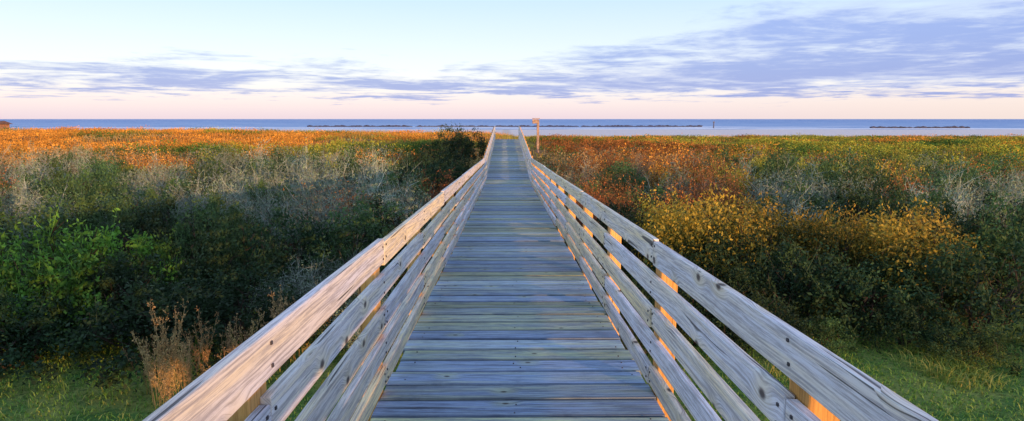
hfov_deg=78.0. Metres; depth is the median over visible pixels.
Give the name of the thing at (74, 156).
shrub
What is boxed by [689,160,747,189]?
shrub
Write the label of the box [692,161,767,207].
shrub
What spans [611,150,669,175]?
shrub
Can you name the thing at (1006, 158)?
shrub
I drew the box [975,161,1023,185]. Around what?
shrub
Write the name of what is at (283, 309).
dried weed
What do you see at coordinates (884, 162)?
shrub
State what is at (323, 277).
shrub
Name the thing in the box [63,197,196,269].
shrub
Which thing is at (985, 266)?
shrub
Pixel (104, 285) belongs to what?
shrub
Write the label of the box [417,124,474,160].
shrub
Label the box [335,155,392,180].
shrub
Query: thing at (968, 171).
shrub
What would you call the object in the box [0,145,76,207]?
shrub
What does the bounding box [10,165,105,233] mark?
shrub
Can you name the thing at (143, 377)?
dried weed
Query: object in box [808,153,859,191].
shrub
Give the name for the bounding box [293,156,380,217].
shrub
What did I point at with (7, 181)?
shrub
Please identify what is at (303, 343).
dried weed
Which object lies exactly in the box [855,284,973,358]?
shrub
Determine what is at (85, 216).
shrub
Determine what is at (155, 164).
shrub
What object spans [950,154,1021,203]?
shrub
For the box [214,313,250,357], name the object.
dried weed
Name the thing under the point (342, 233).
shrub
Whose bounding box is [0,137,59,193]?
shrub
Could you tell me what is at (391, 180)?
shrub
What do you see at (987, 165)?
shrub
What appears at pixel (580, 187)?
shrub
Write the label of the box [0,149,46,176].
shrub
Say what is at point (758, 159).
shrub
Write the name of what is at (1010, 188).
shrub
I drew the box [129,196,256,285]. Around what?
shrub
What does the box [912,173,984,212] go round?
shrub
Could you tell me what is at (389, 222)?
shrub
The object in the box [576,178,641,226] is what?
shrub
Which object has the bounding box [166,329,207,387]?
dried weed
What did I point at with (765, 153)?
shrub
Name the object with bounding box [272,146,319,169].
shrub
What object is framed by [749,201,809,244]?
shrub
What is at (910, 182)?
shrub
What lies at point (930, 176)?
shrub
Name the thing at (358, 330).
shrub
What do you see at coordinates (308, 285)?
shrub
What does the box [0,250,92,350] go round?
shrub
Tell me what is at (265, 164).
shrub
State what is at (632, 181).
shrub
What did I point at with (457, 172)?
shrub
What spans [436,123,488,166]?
shrub
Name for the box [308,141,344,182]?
shrub
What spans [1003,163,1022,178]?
shrub
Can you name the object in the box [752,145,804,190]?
shrub
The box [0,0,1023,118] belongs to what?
sky
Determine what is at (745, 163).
shrub
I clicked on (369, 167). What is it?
shrub
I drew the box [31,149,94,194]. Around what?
shrub
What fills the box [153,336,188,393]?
dried weed
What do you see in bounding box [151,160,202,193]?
shrub
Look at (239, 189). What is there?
shrub
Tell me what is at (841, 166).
shrub
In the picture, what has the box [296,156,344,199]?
shrub
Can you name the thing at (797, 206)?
shrub
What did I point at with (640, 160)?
shrub
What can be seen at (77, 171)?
shrub
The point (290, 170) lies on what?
shrub
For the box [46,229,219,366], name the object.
shrub
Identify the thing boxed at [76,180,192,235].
shrub
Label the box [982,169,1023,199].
shrub
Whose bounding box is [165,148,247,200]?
shrub
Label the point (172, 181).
shrub
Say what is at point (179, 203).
shrub
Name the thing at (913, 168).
shrub
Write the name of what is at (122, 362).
shrub
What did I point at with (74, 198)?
shrub
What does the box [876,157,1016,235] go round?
shrub
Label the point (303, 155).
shrub
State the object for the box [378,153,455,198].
shrub
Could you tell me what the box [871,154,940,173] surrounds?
shrub
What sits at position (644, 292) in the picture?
shrub
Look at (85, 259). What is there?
shrub
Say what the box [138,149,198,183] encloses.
shrub
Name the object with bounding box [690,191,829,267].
shrub
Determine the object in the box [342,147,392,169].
shrub
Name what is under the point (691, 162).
shrub
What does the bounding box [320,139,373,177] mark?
shrub
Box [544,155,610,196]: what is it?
shrub
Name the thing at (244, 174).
shrub
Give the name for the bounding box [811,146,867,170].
shrub
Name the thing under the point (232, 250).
shrub
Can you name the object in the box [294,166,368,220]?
shrub
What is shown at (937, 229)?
shrub
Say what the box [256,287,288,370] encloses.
dried weed
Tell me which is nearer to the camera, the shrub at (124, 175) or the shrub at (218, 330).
the shrub at (218, 330)
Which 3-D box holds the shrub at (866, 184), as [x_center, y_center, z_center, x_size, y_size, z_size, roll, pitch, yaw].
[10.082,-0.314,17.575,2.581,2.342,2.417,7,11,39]
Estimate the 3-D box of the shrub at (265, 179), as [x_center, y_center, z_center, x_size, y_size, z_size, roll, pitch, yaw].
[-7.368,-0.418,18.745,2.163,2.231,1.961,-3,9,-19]
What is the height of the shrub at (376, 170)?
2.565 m
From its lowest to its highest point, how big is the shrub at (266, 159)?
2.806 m
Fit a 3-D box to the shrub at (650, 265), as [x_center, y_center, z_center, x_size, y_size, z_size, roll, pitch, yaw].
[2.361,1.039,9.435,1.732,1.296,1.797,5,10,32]
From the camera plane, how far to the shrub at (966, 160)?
23.39 m
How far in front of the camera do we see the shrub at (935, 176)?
20.52 m
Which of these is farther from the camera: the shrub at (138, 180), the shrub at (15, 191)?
the shrub at (138, 180)
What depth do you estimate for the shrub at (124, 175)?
21.63 m
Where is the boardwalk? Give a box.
[142,126,937,420]
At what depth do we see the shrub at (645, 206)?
11.01 m
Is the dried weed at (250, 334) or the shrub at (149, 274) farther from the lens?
the shrub at (149, 274)
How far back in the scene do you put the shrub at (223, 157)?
23.14 m
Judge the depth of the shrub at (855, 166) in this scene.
27.83 m
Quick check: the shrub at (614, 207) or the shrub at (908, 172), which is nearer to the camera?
the shrub at (614, 207)
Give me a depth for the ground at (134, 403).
7.44 m
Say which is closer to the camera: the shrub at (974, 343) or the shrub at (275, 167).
the shrub at (974, 343)
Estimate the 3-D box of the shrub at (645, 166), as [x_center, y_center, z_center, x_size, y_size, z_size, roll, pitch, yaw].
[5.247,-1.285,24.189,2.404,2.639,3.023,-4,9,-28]
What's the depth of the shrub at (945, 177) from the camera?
18.93 m
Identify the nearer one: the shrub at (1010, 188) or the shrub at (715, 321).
the shrub at (715, 321)
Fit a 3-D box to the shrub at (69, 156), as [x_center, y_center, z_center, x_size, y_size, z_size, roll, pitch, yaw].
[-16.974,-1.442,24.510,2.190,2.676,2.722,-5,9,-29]
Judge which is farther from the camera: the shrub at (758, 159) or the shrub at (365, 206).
the shrub at (758, 159)
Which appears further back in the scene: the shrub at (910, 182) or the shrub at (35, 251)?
the shrub at (910, 182)
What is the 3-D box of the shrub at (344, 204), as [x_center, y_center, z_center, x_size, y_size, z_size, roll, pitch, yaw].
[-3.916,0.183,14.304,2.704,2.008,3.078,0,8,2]
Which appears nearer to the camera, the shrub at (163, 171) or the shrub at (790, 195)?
the shrub at (790, 195)
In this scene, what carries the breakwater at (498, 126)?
in the sea
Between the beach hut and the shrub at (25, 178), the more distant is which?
the beach hut
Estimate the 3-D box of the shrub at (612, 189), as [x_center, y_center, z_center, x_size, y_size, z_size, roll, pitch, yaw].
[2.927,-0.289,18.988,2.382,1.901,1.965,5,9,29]
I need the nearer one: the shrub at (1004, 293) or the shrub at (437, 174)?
the shrub at (1004, 293)
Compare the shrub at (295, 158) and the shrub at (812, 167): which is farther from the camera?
the shrub at (295, 158)
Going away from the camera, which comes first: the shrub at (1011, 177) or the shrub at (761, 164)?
the shrub at (1011, 177)
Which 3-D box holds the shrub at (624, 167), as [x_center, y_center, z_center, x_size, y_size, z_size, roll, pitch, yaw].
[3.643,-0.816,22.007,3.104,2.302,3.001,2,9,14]
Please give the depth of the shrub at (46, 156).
28.86 m
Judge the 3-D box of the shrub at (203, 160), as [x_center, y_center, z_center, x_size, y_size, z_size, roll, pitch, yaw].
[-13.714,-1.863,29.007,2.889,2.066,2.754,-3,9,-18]
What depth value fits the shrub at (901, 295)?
9.32 m
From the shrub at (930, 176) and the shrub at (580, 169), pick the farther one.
the shrub at (580, 169)
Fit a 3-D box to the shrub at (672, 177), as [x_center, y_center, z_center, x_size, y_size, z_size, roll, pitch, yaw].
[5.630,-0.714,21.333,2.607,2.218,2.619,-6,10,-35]
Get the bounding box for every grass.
[0,127,1022,160]
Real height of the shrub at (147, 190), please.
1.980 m
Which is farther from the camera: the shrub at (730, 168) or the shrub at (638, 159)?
the shrub at (638, 159)
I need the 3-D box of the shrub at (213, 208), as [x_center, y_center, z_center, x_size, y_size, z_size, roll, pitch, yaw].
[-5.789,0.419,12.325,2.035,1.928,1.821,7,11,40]
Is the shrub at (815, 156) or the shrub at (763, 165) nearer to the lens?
the shrub at (763, 165)
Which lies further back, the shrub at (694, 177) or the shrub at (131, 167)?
the shrub at (131, 167)
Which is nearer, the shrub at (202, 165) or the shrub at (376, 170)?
the shrub at (376, 170)
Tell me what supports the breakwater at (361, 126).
in the sea
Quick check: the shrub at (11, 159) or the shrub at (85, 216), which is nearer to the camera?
the shrub at (85, 216)
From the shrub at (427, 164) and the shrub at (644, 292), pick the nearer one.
the shrub at (644, 292)
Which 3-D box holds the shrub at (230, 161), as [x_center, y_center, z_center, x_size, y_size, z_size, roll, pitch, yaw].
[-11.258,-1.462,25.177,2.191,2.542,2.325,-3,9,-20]
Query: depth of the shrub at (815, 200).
14.76 m
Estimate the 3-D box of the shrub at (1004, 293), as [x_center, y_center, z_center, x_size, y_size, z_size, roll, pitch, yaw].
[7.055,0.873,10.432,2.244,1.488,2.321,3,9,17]
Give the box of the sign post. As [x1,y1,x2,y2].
[532,118,539,152]
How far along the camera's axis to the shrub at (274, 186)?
17.37 m
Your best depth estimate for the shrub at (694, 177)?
17.41 m
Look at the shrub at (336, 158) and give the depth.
29.17 m
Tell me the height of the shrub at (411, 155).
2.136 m
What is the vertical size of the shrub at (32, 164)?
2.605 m
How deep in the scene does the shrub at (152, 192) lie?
13.00 m
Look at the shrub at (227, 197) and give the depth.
15.80 m
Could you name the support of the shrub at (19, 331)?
on the ground at (134, 403)
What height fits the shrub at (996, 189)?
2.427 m
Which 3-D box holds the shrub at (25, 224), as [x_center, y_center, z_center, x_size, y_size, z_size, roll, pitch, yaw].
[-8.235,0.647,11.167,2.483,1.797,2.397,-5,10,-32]
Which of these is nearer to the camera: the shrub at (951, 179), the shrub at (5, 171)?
the shrub at (951, 179)
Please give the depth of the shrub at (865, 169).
17.95 m
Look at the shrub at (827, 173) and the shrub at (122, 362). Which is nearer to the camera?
the shrub at (122, 362)
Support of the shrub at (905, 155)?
on the ground at (134, 403)
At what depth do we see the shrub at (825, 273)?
8.89 m
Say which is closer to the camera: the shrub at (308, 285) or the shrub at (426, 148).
the shrub at (308, 285)
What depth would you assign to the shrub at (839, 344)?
7.79 m
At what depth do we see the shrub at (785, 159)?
19.57 m
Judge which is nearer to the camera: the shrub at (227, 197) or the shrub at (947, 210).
the shrub at (947, 210)
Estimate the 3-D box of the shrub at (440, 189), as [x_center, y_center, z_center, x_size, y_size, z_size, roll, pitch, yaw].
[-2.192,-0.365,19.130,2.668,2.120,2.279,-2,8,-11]
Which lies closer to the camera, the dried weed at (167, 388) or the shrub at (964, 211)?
the dried weed at (167, 388)
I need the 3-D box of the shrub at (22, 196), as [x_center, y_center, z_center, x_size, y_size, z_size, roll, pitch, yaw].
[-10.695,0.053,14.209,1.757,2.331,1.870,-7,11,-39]
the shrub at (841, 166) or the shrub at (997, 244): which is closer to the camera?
the shrub at (997, 244)
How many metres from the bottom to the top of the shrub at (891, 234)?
1.932 m
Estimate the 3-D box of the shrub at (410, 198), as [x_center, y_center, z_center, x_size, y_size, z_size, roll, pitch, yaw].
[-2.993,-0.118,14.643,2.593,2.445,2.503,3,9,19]
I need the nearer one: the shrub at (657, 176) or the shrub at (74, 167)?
the shrub at (657, 176)
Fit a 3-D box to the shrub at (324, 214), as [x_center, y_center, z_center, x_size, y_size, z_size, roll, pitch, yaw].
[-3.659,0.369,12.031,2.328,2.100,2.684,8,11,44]
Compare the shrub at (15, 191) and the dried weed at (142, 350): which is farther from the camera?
the shrub at (15, 191)
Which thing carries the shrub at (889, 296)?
on the ground at (134, 403)
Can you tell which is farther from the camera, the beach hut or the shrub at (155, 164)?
the beach hut
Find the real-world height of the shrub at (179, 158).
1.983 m
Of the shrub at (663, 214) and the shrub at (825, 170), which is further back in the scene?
the shrub at (825, 170)
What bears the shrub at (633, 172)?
on the ground at (134, 403)
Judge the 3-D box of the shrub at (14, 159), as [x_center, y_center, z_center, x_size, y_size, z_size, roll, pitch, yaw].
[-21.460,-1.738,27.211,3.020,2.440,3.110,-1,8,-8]
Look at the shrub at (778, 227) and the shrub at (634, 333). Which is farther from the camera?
the shrub at (778, 227)
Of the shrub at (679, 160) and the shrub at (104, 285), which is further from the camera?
the shrub at (679, 160)
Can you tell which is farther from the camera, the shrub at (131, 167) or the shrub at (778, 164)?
the shrub at (131, 167)
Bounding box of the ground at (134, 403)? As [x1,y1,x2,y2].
[0,129,1023,420]
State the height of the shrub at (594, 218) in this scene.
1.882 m
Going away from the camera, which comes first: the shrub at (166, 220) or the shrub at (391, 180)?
the shrub at (166, 220)
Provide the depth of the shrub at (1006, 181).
20.45 m
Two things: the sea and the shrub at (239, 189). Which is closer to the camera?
the shrub at (239, 189)
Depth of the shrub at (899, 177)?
18.61 m
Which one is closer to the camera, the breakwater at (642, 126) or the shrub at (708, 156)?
the shrub at (708, 156)
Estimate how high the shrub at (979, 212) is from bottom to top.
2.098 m
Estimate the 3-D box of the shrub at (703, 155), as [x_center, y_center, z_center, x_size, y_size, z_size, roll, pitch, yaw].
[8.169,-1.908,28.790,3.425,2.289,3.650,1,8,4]
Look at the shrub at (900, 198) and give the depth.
13.63 m
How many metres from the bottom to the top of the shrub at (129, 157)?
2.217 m
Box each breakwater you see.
[307,125,412,126]
[416,125,578,126]
[581,125,701,126]
[870,126,969,127]
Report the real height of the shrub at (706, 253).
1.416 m
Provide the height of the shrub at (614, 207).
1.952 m
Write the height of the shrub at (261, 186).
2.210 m
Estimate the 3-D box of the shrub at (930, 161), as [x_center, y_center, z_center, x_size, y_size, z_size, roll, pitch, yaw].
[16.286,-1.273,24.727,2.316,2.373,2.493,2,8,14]
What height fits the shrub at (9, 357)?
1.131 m
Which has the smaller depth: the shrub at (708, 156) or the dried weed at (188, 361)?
the dried weed at (188, 361)
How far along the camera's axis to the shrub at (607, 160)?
29.47 m
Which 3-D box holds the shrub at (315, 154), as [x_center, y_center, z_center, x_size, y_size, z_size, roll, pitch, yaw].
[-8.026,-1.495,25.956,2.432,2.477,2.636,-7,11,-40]
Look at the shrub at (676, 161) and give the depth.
25.65 m
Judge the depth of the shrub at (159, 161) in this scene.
27.75 m
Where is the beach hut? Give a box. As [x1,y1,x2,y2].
[0,121,11,128]
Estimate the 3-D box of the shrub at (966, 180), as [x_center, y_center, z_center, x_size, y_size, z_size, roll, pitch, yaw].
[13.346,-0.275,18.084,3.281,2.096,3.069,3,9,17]
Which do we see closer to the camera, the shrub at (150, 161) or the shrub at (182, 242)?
the shrub at (182, 242)
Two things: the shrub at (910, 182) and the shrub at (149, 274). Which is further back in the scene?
the shrub at (910, 182)
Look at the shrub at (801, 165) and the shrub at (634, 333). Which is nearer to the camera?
the shrub at (634, 333)
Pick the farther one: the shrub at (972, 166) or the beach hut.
the beach hut
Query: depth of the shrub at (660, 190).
16.28 m
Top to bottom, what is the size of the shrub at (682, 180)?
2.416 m
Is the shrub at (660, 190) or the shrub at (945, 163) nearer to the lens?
the shrub at (660, 190)
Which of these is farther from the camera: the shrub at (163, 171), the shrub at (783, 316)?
the shrub at (163, 171)
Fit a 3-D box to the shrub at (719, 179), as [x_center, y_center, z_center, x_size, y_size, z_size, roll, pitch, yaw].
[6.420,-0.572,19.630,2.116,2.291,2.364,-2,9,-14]
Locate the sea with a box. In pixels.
[0,119,1023,129]
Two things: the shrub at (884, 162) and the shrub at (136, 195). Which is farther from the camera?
the shrub at (884, 162)
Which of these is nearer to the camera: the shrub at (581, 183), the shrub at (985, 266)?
the shrub at (985, 266)
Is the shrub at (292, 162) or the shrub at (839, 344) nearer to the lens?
the shrub at (839, 344)
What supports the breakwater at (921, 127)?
in the sea
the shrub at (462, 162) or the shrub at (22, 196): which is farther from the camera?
the shrub at (462, 162)
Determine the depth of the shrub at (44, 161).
26.39 m
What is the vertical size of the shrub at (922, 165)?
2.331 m
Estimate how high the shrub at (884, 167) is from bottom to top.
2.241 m
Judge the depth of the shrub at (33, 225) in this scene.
13.67 m
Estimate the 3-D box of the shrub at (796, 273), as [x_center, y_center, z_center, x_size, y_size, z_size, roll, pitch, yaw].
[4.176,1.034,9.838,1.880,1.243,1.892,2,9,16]
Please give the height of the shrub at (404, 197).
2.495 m
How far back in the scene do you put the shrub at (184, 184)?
19.95 m
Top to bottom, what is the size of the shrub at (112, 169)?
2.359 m
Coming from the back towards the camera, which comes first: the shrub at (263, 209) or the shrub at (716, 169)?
the shrub at (716, 169)
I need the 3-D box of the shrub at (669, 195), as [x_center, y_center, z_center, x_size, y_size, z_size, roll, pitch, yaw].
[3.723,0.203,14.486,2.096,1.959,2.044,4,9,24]
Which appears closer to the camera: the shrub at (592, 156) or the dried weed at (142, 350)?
the dried weed at (142, 350)
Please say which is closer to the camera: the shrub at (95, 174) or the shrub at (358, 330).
the shrub at (358, 330)
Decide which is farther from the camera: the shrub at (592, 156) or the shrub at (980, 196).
the shrub at (592, 156)
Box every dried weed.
[122,343,162,393]
[130,317,177,408]
[147,299,189,396]
[148,354,175,403]
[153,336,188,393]
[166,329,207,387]
[176,306,218,375]
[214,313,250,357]
[227,314,262,348]
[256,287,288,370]
[268,285,298,361]
[273,301,312,358]
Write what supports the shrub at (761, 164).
on the ground at (134, 403)
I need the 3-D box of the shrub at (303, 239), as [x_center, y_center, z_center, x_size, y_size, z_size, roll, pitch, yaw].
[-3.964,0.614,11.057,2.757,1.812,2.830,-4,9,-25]
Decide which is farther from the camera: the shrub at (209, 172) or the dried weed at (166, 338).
the shrub at (209, 172)
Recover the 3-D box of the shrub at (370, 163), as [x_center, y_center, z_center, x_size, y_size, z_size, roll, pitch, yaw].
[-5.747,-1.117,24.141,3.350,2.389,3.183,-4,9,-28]
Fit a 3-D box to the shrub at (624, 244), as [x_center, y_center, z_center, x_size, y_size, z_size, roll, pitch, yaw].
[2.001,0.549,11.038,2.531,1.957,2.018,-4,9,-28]
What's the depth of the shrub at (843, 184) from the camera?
16.02 m
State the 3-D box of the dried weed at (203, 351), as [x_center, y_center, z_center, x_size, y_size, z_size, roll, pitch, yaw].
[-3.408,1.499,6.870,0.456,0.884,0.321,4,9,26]
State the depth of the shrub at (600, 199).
16.37 m
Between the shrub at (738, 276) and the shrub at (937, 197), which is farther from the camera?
the shrub at (937, 197)
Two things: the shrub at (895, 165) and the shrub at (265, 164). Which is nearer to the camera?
the shrub at (265, 164)
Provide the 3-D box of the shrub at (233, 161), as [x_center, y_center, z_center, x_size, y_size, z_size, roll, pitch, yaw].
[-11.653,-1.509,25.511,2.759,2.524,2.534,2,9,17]
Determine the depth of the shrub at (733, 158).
28.93 m
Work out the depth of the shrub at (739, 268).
9.56 m
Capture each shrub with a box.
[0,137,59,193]
[0,144,27,177]
[0,145,49,179]
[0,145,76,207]
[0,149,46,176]
[0,157,22,203]
[0,159,24,185]
[0,170,55,234]
[0,197,46,266]
[0,198,105,287]
[0,205,187,348]
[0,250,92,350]
[0,255,127,354]
[0,285,120,384]
[1,164,73,248]
[1,167,99,213]
[1,189,102,244]
[2,150,74,183]
[2,232,80,296]
[3,163,73,254]
[9,143,53,173]
[9,180,127,272]
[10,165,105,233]
[12,150,68,173]
[24,267,267,392]
[26,145,76,163]
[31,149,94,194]
[31,179,146,256]
[36,239,180,347]
[40,222,185,291]
[42,142,106,171]
[46,139,96,178]
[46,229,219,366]
[48,143,99,174]
[54,151,115,197]
[57,145,122,186]
[61,156,135,203]
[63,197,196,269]
[66,137,113,164]
[74,171,130,216]
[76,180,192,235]
[80,153,137,192]
[85,151,140,180]
[89,158,177,200]
[89,258,186,317]
[91,151,152,185]
[95,164,198,216]
[95,172,190,222]
[99,174,189,213]
[104,145,147,170]
[105,170,192,257]
[109,158,148,180]
[112,177,216,258]
[117,148,160,177]
[124,151,196,190]
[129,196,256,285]
[131,164,221,239]
[133,137,195,200]
[134,252,312,345]
[136,168,232,193]
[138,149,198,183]
[141,148,179,173]
[148,149,204,169]
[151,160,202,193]
[163,152,248,208]
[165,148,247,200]
[166,171,254,222]
[173,192,299,317]
[174,276,357,376]
[179,156,226,173]
[183,160,264,213]
[183,186,260,269]
[185,181,263,259]
[191,147,218,172]
[195,144,253,182]
[195,145,270,184]
[198,151,275,202]
[205,151,263,171]
[206,197,356,290]
[207,142,252,180]
[222,152,301,202]
[222,185,291,247]
[233,162,290,203]
[237,166,299,241]
[239,145,313,226]
[242,255,358,322]
[243,146,308,198]
[246,142,297,182]
[248,174,380,272]
[257,143,303,188]
[257,183,340,256]
[267,150,321,176]
[269,241,362,311]
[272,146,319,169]
[275,152,338,206]
[280,143,350,215]
[283,151,348,202]
[283,180,389,234]
[291,137,343,170]
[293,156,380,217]
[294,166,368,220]
[294,197,443,295]
[295,144,332,179]
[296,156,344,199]
[306,181,444,265]
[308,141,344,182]
[313,284,408,353]
[317,147,377,201]
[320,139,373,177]
[320,148,358,171]
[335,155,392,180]
[337,153,441,230]
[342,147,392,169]
[343,131,385,193]
[345,149,430,205]
[345,187,425,253]
[353,151,389,180]
[363,160,433,222]
[370,151,442,231]
[372,149,439,201]
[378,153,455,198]
[379,205,444,303]
[392,152,462,198]
[393,151,446,189]
[397,150,436,183]
[403,144,476,181]
[414,167,462,224]
[416,138,462,170]
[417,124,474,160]
[417,147,471,190]
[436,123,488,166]
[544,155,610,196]
[555,166,601,207]
[556,174,628,223]
[557,154,616,186]
[564,176,641,225]
[564,181,644,254]
[564,186,668,270]
[566,185,654,294]
[571,154,628,188]
[572,147,610,177]
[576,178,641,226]
[580,155,658,202]
[580,172,636,205]
[581,149,626,174]
[589,159,661,202]
[605,148,655,196]
[605,190,701,290]
[608,149,658,177]
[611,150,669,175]
[611,176,662,219]
[617,151,681,182]
[618,172,693,223]
[619,312,676,361]
[620,277,702,343]
[624,150,666,171]
[626,155,730,212]
[626,239,720,315]
[627,193,706,246]
[629,184,785,296]
[631,139,699,190]
[635,160,708,203]
[635,176,719,226]
[637,221,804,316]
[644,147,702,181]
[649,160,712,199]
[652,222,780,297]
[655,151,688,169]
[665,159,732,213]
[666,144,712,167]
[673,234,789,318]
[674,138,735,179]
[678,288,752,355]
[684,163,770,219]
[687,261,800,330]
[688,156,751,214]
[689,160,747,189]
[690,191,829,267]
[691,151,751,179]
[691,190,774,230]
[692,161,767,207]
[701,157,753,194]
[706,152,753,185]
[707,140,752,172]
[710,146,754,169]
[710,285,835,350]
[724,157,828,211]
[727,232,889,331]
[735,170,830,225]
[739,153,770,178]
[741,235,845,322]
[742,144,825,203]
[742,151,865,216]
[745,220,871,312]
[747,149,780,185]
[747,151,770,174]
[749,147,808,203]
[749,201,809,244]
[751,175,846,234]
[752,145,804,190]
[754,146,785,168]
[765,151,844,209]
[769,201,889,310]
[770,239,964,350]
[778,155,840,177]
[781,195,885,263]
[790,315,857,357]
[793,196,1001,322]
[802,144,895,221]
[804,147,837,169]
[805,151,912,226]
[806,171,925,225]
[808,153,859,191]
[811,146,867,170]
[811,150,895,212]
[814,141,868,192]
[816,156,868,178]
[831,158,868,173]
[832,257,959,325]
[834,217,919,297]
[836,158,908,206]
[839,154,917,185]
[853,169,971,248]
[853,214,1023,355]
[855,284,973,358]
[857,156,934,199]
[858,155,936,195]
[864,148,914,170]
[868,155,923,178]
[868,204,1012,314]
[869,167,958,210]
[870,159,911,171]
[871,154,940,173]
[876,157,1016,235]
[883,168,980,207]
[891,154,958,191]
[892,151,985,218]
[895,156,941,179]
[901,221,1023,312]
[902,148,954,178]
[905,154,1002,208]
[906,186,1023,291]
[907,159,975,194]
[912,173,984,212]
[914,155,956,171]
[918,318,1021,376]
[919,156,995,190]
[920,157,964,171]
[925,163,1016,214]
[930,167,1023,225]
[932,178,1023,308]
[936,152,1011,182]
[946,150,1006,189]
[947,156,1023,230]
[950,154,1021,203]
[950,174,1023,268]
[965,157,1011,176]
[967,147,1023,180]
[969,166,1023,192]
[971,196,1023,288]
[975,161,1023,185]
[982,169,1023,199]
[990,174,1023,207]
[996,162,1023,190]
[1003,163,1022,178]
[1004,171,1023,210]
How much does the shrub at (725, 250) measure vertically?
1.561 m
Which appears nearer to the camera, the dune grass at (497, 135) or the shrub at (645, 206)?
the shrub at (645, 206)
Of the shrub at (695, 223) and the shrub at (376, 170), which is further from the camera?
the shrub at (376, 170)
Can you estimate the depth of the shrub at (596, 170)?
24.58 m
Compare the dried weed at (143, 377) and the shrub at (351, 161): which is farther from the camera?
the shrub at (351, 161)
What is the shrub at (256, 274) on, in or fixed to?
on the ground at (134, 403)
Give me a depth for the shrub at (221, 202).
12.46 m
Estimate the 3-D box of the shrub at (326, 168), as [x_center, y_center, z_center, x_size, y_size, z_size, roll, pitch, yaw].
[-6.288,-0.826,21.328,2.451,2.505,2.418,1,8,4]
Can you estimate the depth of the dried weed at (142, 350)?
6.34 m
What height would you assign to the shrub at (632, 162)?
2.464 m
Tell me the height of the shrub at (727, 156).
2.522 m
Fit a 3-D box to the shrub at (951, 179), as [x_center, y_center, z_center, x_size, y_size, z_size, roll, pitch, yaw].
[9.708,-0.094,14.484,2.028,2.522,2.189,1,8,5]
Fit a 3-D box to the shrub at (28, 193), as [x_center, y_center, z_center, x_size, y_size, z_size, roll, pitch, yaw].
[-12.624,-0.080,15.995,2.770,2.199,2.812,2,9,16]
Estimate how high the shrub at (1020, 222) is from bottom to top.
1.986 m
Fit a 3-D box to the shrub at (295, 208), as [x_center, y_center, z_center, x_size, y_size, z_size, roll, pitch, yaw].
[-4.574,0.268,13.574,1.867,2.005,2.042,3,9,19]
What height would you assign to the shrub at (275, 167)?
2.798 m
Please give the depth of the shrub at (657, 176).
20.65 m
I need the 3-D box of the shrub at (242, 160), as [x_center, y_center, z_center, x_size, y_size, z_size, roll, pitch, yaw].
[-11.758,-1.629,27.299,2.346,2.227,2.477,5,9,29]
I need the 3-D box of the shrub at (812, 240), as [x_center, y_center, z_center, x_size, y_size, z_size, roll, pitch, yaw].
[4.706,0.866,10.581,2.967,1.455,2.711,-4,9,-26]
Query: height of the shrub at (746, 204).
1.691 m
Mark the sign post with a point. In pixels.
(535, 120)
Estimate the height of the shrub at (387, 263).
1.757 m
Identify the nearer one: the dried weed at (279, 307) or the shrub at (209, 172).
the dried weed at (279, 307)
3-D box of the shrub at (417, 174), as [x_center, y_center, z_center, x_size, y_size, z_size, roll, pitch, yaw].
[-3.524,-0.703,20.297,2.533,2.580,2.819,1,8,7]
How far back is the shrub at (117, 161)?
27.98 m
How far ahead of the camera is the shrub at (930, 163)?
27.65 m
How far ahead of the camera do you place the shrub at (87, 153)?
29.45 m
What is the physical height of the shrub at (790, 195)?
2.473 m
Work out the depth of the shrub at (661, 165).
23.00 m
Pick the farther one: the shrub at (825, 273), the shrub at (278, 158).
the shrub at (278, 158)
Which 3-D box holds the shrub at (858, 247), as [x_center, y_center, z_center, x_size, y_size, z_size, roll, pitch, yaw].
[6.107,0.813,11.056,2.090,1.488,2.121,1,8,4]
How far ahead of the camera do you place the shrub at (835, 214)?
12.17 m
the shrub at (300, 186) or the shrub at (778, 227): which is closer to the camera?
the shrub at (778, 227)
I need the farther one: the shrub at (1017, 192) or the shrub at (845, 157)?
the shrub at (845, 157)
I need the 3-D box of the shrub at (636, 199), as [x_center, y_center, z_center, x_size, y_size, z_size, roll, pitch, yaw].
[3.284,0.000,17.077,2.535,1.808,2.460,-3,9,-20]
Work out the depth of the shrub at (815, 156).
29.97 m
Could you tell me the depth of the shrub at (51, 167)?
23.18 m
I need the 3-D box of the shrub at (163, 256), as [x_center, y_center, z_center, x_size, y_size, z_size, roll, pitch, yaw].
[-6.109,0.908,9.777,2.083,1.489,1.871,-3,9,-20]
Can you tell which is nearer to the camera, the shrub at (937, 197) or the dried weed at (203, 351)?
the dried weed at (203, 351)
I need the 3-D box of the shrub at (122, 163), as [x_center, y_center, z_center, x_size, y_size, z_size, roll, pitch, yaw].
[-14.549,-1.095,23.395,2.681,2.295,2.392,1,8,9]
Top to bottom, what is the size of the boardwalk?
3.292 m
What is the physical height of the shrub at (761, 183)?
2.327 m
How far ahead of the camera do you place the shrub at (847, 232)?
10.17 m
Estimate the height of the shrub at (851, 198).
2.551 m
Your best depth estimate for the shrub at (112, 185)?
17.74 m
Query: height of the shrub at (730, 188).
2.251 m

